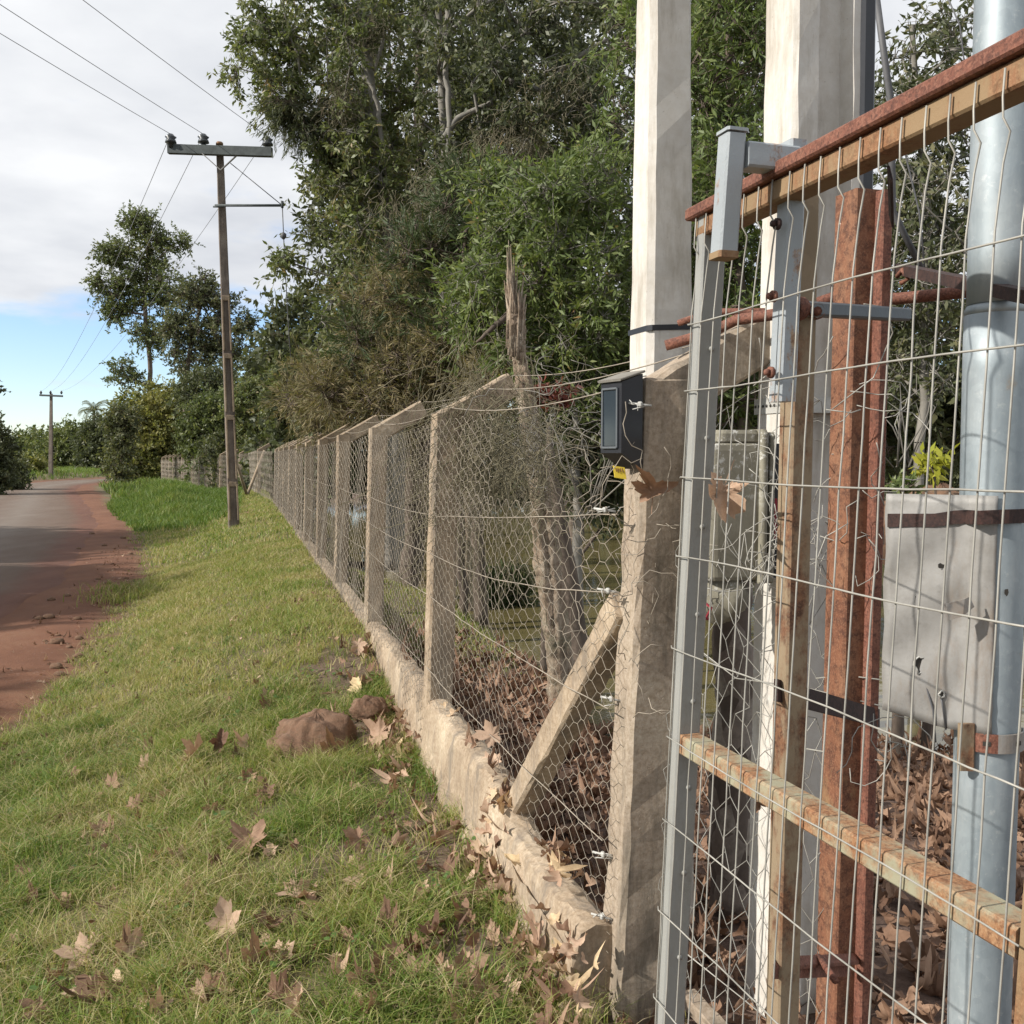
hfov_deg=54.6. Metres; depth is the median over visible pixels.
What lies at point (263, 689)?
dry leaf
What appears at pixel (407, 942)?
dry leaf
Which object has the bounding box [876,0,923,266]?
drop cable
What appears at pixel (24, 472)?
hedge bush
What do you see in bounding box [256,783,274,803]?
dry leaf
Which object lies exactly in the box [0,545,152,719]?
shoulder litter
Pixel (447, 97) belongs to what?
bare branch
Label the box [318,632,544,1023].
leaf drift
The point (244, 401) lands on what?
hedge bush
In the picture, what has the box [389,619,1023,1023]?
leaf litter
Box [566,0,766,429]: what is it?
broadleaf tree
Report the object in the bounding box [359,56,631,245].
foliage
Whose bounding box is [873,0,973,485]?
broadleaf tree
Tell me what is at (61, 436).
hedge bush
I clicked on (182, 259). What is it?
power line
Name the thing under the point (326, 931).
dry leaf
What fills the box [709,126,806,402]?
hook bracket
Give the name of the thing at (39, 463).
hedge bush
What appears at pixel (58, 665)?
pebble
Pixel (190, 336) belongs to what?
eucalyptus tree
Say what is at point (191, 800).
verge grass
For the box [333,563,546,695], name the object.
bank grass
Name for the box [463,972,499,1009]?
dry leaf
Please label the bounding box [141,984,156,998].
dry leaf
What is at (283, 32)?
broadleaf tree
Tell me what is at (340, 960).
dry leaf
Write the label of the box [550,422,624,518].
bare twigs
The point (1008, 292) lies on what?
steel bar
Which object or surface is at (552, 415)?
dry twigs
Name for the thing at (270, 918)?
dry leaf
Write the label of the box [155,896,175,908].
dry leaf
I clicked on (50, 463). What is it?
electricity pole
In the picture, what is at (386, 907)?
dry leaf
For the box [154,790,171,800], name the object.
dry leaf
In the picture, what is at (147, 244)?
power line
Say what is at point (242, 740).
dry leaf
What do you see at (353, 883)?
dry leaf
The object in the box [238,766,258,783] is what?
dry leaf
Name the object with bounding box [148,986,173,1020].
dry leaf
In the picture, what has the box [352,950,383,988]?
dry leaf
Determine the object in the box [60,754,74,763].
dry leaf
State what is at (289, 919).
dry leaf
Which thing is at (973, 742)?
pipe clamp
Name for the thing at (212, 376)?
hedge bush
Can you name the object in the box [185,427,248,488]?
hedge bush
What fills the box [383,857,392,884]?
dry leaf
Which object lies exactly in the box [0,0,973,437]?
sky
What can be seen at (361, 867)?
dry leaf
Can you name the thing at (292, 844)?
dry leaf
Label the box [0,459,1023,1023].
ground
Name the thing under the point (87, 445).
hedge bush
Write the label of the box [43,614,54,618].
pebble
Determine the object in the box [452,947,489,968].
dry leaf
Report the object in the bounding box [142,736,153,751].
dry leaf
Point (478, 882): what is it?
dry leaf
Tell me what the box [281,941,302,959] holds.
dry leaf
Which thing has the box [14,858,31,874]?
dry leaf
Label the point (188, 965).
dry leaf
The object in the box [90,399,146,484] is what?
hedge bush
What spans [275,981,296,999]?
dry leaf
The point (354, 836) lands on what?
dry leaf
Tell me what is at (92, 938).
dry leaf
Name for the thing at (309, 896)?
dry leaf
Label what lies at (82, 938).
dry leaf
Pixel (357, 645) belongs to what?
dry leaf
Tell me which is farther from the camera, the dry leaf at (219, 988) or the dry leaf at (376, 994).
the dry leaf at (219, 988)
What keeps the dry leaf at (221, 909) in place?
on the ground at (22, 629)
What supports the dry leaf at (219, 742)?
on the ground at (22, 629)
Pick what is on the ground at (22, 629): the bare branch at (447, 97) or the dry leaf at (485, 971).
the dry leaf at (485, 971)
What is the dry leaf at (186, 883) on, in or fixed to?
on the ground at (22, 629)
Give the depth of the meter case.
2.75 m
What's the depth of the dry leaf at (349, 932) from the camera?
3.31 m
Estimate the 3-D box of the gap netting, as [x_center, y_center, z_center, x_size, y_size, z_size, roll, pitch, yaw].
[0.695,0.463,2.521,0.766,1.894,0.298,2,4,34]
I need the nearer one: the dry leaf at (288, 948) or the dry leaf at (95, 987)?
the dry leaf at (95, 987)
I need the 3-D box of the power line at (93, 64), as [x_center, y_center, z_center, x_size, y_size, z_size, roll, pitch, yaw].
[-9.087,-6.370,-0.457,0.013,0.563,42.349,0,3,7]
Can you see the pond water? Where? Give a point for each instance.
(612, 544)
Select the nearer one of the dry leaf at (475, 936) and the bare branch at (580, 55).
the dry leaf at (475, 936)
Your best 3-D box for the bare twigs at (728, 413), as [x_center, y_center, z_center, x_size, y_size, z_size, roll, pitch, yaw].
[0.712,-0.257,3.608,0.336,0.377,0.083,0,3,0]
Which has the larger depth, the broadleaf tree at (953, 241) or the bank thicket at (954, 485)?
the bank thicket at (954, 485)
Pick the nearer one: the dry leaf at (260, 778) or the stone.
the dry leaf at (260, 778)
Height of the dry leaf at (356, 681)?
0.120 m
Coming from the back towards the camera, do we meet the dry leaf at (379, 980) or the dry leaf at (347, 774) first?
the dry leaf at (347, 774)
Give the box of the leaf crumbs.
[0,591,592,1023]
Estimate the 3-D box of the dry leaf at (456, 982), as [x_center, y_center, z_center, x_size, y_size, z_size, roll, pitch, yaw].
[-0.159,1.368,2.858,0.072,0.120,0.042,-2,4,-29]
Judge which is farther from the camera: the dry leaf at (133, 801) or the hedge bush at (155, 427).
the hedge bush at (155, 427)
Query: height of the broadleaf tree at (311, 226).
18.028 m
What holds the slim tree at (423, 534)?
on the ground at (22, 629)
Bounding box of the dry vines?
[312,289,619,642]
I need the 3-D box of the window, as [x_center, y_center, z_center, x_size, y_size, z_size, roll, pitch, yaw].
[0.273,-0.261,2.767,0.042,0.169,0.066,0,3,0]
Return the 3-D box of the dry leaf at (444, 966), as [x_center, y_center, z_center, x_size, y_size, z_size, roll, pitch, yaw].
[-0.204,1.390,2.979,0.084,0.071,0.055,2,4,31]
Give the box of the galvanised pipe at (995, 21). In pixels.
[947,0,1023,1023]
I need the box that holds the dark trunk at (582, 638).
[545,422,587,661]
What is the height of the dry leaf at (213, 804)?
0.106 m
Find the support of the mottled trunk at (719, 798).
on the ground at (22, 629)
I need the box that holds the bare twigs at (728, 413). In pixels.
[716,389,754,429]
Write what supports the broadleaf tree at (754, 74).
on the ground at (22, 629)
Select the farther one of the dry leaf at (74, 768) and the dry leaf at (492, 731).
the dry leaf at (74, 768)
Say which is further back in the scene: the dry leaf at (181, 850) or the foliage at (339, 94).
the foliage at (339, 94)
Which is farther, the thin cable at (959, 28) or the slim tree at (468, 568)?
the slim tree at (468, 568)
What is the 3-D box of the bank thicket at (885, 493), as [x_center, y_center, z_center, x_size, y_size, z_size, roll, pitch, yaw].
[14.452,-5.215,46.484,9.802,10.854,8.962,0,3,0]
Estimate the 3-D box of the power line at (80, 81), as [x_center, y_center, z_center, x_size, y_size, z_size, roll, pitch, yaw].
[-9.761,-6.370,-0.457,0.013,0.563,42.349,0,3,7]
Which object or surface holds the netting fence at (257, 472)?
on the ground at (22, 629)
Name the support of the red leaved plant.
on the ground at (22, 629)
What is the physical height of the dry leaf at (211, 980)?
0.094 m
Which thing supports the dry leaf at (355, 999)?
on the ground at (22, 629)
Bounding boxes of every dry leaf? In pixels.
[9,929,19,945]
[11,929,34,945]
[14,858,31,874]
[18,995,54,1023]
[20,879,38,905]
[47,961,64,982]
[50,889,76,908]
[52,932,102,969]
[53,971,119,1005]
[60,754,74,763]
[61,984,78,997]
[62,763,80,783]
[87,932,98,943]
[88,818,106,838]
[88,971,118,999]
[96,968,123,994]
[104,812,113,829]
[105,771,118,787]
[114,922,137,962]
[115,919,143,956]
[119,985,131,997]
[126,793,140,809]
[133,996,148,1008]
[135,753,147,769]
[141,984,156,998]
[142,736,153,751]
[142,846,163,865]
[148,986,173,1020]
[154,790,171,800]
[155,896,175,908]
[167,844,186,866]
[175,875,200,901]
[175,980,195,1002]
[179,733,202,765]
[180,956,204,976]
[184,978,207,1005]
[198,974,237,1004]
[200,794,225,821]
[201,778,214,792]
[202,968,224,1003]
[203,964,217,975]
[204,853,222,872]
[205,896,240,940]
[205,989,218,1003]
[208,728,228,754]
[219,941,234,970]
[227,818,265,855]
[232,727,248,749]
[232,740,241,757]
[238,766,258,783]
[241,925,276,970]
[253,776,267,786]
[253,789,262,800]
[254,909,266,926]
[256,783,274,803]
[258,694,274,709]
[258,841,280,856]
[259,686,273,700]
[259,932,273,943]
[260,915,283,932]
[262,938,294,960]
[262,969,289,1004]
[267,938,294,969]
[275,869,322,897]
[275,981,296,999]
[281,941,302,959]
[282,909,297,928]
[282,981,302,1017]
[289,838,302,850]
[298,891,317,906]
[320,726,348,757]
[320,916,333,945]
[326,943,349,974]
[329,951,341,960]
[336,926,355,942]
[340,767,356,780]
[341,989,373,1012]
[342,826,373,854]
[343,869,373,889]
[345,965,368,988]
[347,675,361,691]
[348,848,366,865]
[350,637,367,656]
[352,716,393,747]
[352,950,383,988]
[358,861,374,871]
[359,989,376,1022]
[363,912,388,932]
[366,951,397,980]
[368,796,388,808]
[368,950,406,993]
[372,988,388,1011]
[374,894,397,935]
[381,937,406,959]
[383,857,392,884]
[386,810,395,820]
[398,932,419,957]
[399,965,416,990]
[404,951,430,973]
[409,931,424,956]
[413,854,428,868]
[428,952,443,967]
[429,854,458,878]
[434,957,452,978]
[435,934,450,943]
[444,949,479,987]
[445,969,462,1001]
[448,992,469,1022]
[452,897,476,926]
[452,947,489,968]
[461,964,501,991]
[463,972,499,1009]
[464,908,475,929]
[464,929,483,948]
[468,876,493,903]
[470,998,487,1013]
[472,719,506,747]
[482,918,497,928]
[482,919,499,945]
[491,966,514,976]
[496,973,520,1006]
[631,465,677,513]
[708,460,748,522]
[756,801,767,814]
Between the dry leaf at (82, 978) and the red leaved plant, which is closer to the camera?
the dry leaf at (82, 978)
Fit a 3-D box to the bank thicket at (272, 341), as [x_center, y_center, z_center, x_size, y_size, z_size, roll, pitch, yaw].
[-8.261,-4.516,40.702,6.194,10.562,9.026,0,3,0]
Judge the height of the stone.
0.180 m
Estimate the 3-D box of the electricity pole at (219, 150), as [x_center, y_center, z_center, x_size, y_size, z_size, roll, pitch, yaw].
[-5.914,-3.594,20.914,2.516,8.462,0.770,0,3,0]
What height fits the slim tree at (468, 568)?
2.461 m
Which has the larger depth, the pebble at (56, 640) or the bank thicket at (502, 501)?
the bank thicket at (502, 501)
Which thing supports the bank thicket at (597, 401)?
on the ground at (22, 629)
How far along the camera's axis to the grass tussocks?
4.62 m
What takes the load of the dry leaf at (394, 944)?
on the ground at (22, 629)
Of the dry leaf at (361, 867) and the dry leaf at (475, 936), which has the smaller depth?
the dry leaf at (475, 936)
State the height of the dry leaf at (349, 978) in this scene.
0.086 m
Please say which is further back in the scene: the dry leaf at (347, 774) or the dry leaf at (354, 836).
the dry leaf at (347, 774)
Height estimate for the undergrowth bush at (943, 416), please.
4.363 m
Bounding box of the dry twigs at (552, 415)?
[463,356,608,487]
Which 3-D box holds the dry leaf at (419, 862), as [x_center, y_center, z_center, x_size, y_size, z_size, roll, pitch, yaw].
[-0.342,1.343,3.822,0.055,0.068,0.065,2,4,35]
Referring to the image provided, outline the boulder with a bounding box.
[267,708,356,762]
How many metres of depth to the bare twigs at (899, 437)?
7.48 m
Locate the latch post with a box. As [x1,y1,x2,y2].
[766,195,879,1023]
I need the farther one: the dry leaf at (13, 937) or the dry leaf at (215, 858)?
the dry leaf at (215, 858)
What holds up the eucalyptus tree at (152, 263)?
on the ground at (22, 629)
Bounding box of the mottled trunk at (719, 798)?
[707,580,753,921]
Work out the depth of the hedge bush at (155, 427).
83.60 m
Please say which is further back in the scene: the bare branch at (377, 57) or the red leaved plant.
the bare branch at (377, 57)
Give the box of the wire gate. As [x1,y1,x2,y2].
[653,28,1023,1023]
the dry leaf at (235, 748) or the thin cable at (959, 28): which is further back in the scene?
the thin cable at (959, 28)
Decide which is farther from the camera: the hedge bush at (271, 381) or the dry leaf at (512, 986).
the hedge bush at (271, 381)
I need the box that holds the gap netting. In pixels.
[657,303,944,1023]
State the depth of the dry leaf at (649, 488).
2.71 m
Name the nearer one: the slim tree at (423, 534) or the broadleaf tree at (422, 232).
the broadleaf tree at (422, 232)
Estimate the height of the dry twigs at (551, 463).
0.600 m
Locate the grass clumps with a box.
[63,574,689,1023]
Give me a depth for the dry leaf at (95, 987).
3.13 m
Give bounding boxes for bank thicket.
[224,276,366,510]
[331,392,490,504]
[462,298,553,504]
[527,278,625,502]
[884,288,965,497]
[884,323,910,500]
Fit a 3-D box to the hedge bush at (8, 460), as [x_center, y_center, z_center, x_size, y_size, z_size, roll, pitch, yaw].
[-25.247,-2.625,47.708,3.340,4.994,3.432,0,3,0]
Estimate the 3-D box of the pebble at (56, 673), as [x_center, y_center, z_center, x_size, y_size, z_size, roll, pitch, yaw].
[-3.811,1.366,8.361,0.101,0.054,0.076,0,3,0]
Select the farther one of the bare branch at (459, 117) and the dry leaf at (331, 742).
the bare branch at (459, 117)
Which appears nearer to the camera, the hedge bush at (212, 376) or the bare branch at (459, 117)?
the bare branch at (459, 117)
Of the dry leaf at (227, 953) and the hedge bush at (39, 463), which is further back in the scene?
the hedge bush at (39, 463)
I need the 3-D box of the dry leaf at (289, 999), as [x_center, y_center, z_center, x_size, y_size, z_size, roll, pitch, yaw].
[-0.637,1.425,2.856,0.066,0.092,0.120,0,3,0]
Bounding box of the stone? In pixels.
[349,695,388,721]
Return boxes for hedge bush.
[0,410,25,494]
[8,448,35,489]
[10,424,54,456]
[14,449,57,473]
[26,413,81,467]
[61,409,108,469]
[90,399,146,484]
[93,374,197,478]
[96,431,171,480]
[162,352,243,478]
[167,381,234,484]
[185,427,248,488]
[216,369,280,475]
[233,343,268,392]
[253,349,305,522]
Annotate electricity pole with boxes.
[39,391,62,475]
[165,133,292,527]
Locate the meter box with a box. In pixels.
[706,429,778,624]
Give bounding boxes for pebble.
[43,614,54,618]
[49,638,64,643]
[49,662,62,668]
[54,671,65,675]
[73,653,84,657]
[74,635,83,639]
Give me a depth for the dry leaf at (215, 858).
3.96 m
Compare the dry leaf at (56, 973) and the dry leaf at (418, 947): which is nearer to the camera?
the dry leaf at (418, 947)
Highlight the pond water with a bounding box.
[294,500,1023,756]
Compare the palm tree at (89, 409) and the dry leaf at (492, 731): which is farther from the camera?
the palm tree at (89, 409)
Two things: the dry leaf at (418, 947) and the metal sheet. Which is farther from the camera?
the dry leaf at (418, 947)
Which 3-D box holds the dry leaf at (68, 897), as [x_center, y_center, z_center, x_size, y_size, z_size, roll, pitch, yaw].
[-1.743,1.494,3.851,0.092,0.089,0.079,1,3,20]
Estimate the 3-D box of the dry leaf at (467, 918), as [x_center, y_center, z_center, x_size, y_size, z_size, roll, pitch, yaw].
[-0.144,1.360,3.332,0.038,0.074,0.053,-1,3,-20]
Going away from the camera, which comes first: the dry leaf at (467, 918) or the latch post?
the latch post
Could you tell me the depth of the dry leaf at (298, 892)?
3.68 m
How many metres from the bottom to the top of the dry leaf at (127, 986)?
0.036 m
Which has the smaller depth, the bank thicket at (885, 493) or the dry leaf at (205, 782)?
the dry leaf at (205, 782)
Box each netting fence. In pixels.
[161,443,272,500]
[273,321,769,1023]
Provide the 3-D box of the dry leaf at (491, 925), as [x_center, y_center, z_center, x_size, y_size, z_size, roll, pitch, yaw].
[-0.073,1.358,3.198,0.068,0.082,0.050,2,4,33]
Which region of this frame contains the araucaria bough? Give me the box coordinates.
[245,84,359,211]
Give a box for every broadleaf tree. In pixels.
[207,0,495,571]
[274,0,530,535]
[394,0,636,584]
[453,0,765,540]
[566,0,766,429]
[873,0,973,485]
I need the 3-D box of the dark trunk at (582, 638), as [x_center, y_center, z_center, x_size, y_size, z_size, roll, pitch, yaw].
[0.436,0.353,7.340,0.392,2.038,0.174,0,3,5]
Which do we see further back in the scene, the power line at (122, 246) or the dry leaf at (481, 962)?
the power line at (122, 246)
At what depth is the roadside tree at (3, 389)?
50.56 m
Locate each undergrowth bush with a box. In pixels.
[487,400,624,555]
[716,331,962,486]
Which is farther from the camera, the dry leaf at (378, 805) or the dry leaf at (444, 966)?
the dry leaf at (378, 805)
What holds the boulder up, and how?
on the ground at (22, 629)
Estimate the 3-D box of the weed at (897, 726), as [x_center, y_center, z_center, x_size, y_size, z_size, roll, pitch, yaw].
[2.575,0.724,6.572,0.235,2.048,0.278,-2,4,-32]
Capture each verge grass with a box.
[0,536,379,731]
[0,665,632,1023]
[104,484,298,568]
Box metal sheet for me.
[882,494,1023,742]
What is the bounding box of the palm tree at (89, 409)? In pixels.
[77,400,107,421]
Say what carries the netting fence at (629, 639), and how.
on the ground at (22, 629)
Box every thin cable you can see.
[885,96,925,267]
[948,0,964,59]
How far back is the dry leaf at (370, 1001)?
2.81 m
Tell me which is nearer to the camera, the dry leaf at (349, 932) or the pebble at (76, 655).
the dry leaf at (349, 932)
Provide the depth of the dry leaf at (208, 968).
3.13 m
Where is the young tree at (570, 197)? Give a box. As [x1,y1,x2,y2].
[398,104,633,609]
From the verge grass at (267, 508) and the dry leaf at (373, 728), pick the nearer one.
the dry leaf at (373, 728)
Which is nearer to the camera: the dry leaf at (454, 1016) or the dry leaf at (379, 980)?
the dry leaf at (454, 1016)
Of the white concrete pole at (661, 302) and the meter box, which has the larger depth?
the white concrete pole at (661, 302)
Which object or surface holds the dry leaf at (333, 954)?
on the ground at (22, 629)
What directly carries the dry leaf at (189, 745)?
on the ground at (22, 629)
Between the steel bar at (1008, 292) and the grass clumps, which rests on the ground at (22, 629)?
the grass clumps
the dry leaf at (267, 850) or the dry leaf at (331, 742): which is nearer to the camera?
the dry leaf at (267, 850)
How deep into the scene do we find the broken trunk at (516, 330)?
6.46 m
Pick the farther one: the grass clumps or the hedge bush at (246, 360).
the hedge bush at (246, 360)
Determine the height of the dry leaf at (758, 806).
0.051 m
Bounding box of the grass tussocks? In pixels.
[0,600,562,1023]
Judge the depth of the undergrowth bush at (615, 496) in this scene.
9.53 m
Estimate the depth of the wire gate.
1.70 m
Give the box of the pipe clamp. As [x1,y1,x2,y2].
[957,723,1023,770]
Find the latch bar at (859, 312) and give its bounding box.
[799,297,911,321]
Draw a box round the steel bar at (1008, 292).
[894,264,1023,303]
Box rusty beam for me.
[815,188,909,1023]
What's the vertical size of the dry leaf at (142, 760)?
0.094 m
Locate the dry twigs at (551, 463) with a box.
[467,400,595,500]
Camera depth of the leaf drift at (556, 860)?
3.11 m
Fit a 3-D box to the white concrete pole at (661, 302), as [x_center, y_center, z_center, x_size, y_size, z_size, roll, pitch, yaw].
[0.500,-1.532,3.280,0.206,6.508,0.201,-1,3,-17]
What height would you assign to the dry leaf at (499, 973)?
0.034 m
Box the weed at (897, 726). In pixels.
[885,469,925,755]
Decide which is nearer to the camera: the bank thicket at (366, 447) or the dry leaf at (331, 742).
the dry leaf at (331, 742)
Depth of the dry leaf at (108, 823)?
4.62 m
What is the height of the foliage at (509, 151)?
1.972 m
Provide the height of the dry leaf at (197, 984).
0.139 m
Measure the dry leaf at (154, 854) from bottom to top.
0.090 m
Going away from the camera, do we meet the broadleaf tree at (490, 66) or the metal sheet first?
the metal sheet
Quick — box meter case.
[598,370,644,468]
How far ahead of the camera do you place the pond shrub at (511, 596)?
13.43 m
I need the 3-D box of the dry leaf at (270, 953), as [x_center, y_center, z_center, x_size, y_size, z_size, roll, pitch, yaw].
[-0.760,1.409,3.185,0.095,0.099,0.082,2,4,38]
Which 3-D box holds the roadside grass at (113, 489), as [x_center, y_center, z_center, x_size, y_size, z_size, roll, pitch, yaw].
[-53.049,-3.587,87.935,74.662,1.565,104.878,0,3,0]
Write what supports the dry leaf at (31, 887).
on the ground at (22, 629)
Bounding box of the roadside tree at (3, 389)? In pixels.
[0,380,10,395]
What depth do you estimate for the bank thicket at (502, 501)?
42.15 m
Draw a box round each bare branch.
[334,29,384,71]
[363,69,384,147]
[440,100,493,141]
[443,1,452,174]
[476,215,597,342]
[505,38,608,91]
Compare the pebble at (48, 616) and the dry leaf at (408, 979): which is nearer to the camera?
the dry leaf at (408, 979)
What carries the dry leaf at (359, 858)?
on the ground at (22, 629)
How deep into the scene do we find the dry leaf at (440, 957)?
3.06 m
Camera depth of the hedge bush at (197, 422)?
58.96 m
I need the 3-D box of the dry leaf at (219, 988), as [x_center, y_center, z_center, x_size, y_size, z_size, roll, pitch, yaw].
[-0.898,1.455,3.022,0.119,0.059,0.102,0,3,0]
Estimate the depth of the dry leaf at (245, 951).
3.15 m
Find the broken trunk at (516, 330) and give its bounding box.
[504,240,574,706]
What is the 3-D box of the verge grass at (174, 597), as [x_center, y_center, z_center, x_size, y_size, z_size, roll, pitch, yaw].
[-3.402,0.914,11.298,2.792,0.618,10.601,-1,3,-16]
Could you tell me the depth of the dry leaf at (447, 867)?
3.78 m
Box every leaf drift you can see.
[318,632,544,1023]
[361,631,603,1023]
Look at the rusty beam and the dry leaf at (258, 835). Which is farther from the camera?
the dry leaf at (258, 835)
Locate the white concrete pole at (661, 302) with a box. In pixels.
[628,0,693,937]
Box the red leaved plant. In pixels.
[533,374,583,672]
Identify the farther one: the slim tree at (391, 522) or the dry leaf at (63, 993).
the slim tree at (391, 522)
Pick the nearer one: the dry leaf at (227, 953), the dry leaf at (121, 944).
the dry leaf at (227, 953)
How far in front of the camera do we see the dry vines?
5.12 m
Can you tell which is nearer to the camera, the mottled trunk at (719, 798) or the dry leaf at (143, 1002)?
the dry leaf at (143, 1002)
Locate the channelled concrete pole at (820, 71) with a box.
[746,0,875,1015]
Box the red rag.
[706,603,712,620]
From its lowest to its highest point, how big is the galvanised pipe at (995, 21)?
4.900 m
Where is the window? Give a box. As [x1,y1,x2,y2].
[601,387,618,448]
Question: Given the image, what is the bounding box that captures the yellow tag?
[613,466,625,478]
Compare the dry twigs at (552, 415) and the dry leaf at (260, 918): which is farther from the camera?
the dry twigs at (552, 415)
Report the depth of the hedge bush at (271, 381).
39.37 m
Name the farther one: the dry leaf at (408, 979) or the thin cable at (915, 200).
the thin cable at (915, 200)
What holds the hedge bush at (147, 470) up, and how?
on the ground at (22, 629)
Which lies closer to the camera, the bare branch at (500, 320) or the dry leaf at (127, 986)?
the dry leaf at (127, 986)
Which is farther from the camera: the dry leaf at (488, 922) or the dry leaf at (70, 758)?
the dry leaf at (70, 758)
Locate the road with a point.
(47, 528)
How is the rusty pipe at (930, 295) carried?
attached to the latch post
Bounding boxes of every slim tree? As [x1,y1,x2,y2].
[380,413,397,570]
[399,360,432,580]
[463,450,473,610]
[468,347,488,624]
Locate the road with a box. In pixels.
[0,478,106,617]
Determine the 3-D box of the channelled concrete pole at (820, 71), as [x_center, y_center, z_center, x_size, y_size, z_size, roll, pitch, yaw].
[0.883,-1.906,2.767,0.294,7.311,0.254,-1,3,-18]
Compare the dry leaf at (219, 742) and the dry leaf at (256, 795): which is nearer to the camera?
the dry leaf at (256, 795)
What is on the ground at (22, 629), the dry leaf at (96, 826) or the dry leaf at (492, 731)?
the dry leaf at (96, 826)
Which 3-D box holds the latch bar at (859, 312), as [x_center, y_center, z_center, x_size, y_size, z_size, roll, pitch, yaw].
[0.711,-0.408,2.038,0.456,0.067,0.065,-3,4,-41]
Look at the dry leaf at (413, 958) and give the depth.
3.06 m
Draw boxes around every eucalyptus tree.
[79,199,204,396]
[152,262,265,477]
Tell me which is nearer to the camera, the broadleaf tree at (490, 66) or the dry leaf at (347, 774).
the dry leaf at (347, 774)
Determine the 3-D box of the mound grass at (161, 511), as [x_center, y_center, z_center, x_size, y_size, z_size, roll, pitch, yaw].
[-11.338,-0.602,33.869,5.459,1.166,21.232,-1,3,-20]
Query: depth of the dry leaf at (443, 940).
3.23 m
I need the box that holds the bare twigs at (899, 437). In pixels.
[885,375,938,467]
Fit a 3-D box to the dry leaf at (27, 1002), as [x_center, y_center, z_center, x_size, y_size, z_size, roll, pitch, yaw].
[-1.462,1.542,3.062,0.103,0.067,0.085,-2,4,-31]
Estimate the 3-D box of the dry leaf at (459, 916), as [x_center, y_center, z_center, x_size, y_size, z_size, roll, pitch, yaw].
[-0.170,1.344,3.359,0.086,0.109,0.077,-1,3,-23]
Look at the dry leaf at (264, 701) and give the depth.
6.20 m
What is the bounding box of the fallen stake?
[685,989,727,1023]
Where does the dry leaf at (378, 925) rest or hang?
on the ground at (22, 629)
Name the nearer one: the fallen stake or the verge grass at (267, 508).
the fallen stake
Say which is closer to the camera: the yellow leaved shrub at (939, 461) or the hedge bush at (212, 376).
the yellow leaved shrub at (939, 461)
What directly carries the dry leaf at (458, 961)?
on the ground at (22, 629)
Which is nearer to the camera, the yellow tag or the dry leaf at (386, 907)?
the yellow tag
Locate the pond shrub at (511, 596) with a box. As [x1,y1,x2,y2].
[485,555,539,608]
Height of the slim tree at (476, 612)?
3.530 m
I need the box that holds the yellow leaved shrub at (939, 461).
[909,442,959,751]
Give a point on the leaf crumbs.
(180, 795)
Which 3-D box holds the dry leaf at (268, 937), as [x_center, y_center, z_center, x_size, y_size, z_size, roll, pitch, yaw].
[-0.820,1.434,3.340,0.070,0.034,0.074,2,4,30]
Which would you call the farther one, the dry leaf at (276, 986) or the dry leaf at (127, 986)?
the dry leaf at (127, 986)
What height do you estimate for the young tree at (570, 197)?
5.924 m
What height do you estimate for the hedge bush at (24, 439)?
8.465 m
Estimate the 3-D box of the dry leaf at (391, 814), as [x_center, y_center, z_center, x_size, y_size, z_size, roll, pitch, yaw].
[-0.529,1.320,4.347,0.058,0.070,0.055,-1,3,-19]
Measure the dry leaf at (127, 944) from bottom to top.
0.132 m
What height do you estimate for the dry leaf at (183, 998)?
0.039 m
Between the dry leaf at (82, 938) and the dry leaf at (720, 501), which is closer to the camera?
the dry leaf at (720, 501)
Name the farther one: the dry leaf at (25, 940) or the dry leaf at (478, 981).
the dry leaf at (25, 940)
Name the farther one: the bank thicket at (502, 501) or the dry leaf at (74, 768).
the bank thicket at (502, 501)
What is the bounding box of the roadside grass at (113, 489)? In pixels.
[25,465,215,498]
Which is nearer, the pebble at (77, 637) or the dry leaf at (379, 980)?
the dry leaf at (379, 980)
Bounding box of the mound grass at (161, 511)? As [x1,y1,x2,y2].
[101,476,242,531]
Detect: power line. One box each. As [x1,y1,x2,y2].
[0,4,200,132]
[0,33,169,133]
[41,143,166,390]
[51,143,198,390]
[62,145,261,390]
[83,0,261,132]
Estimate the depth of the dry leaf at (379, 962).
3.03 m
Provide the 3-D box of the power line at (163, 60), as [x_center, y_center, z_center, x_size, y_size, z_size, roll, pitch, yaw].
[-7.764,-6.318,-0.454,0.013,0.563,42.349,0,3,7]
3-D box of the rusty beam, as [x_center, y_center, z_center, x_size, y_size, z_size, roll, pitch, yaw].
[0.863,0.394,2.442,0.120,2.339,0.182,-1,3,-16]
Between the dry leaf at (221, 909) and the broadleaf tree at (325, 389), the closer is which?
the dry leaf at (221, 909)
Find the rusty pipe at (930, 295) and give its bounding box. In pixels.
[664,287,965,350]
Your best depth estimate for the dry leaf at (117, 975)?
3.16 m
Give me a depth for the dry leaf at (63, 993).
3.18 m

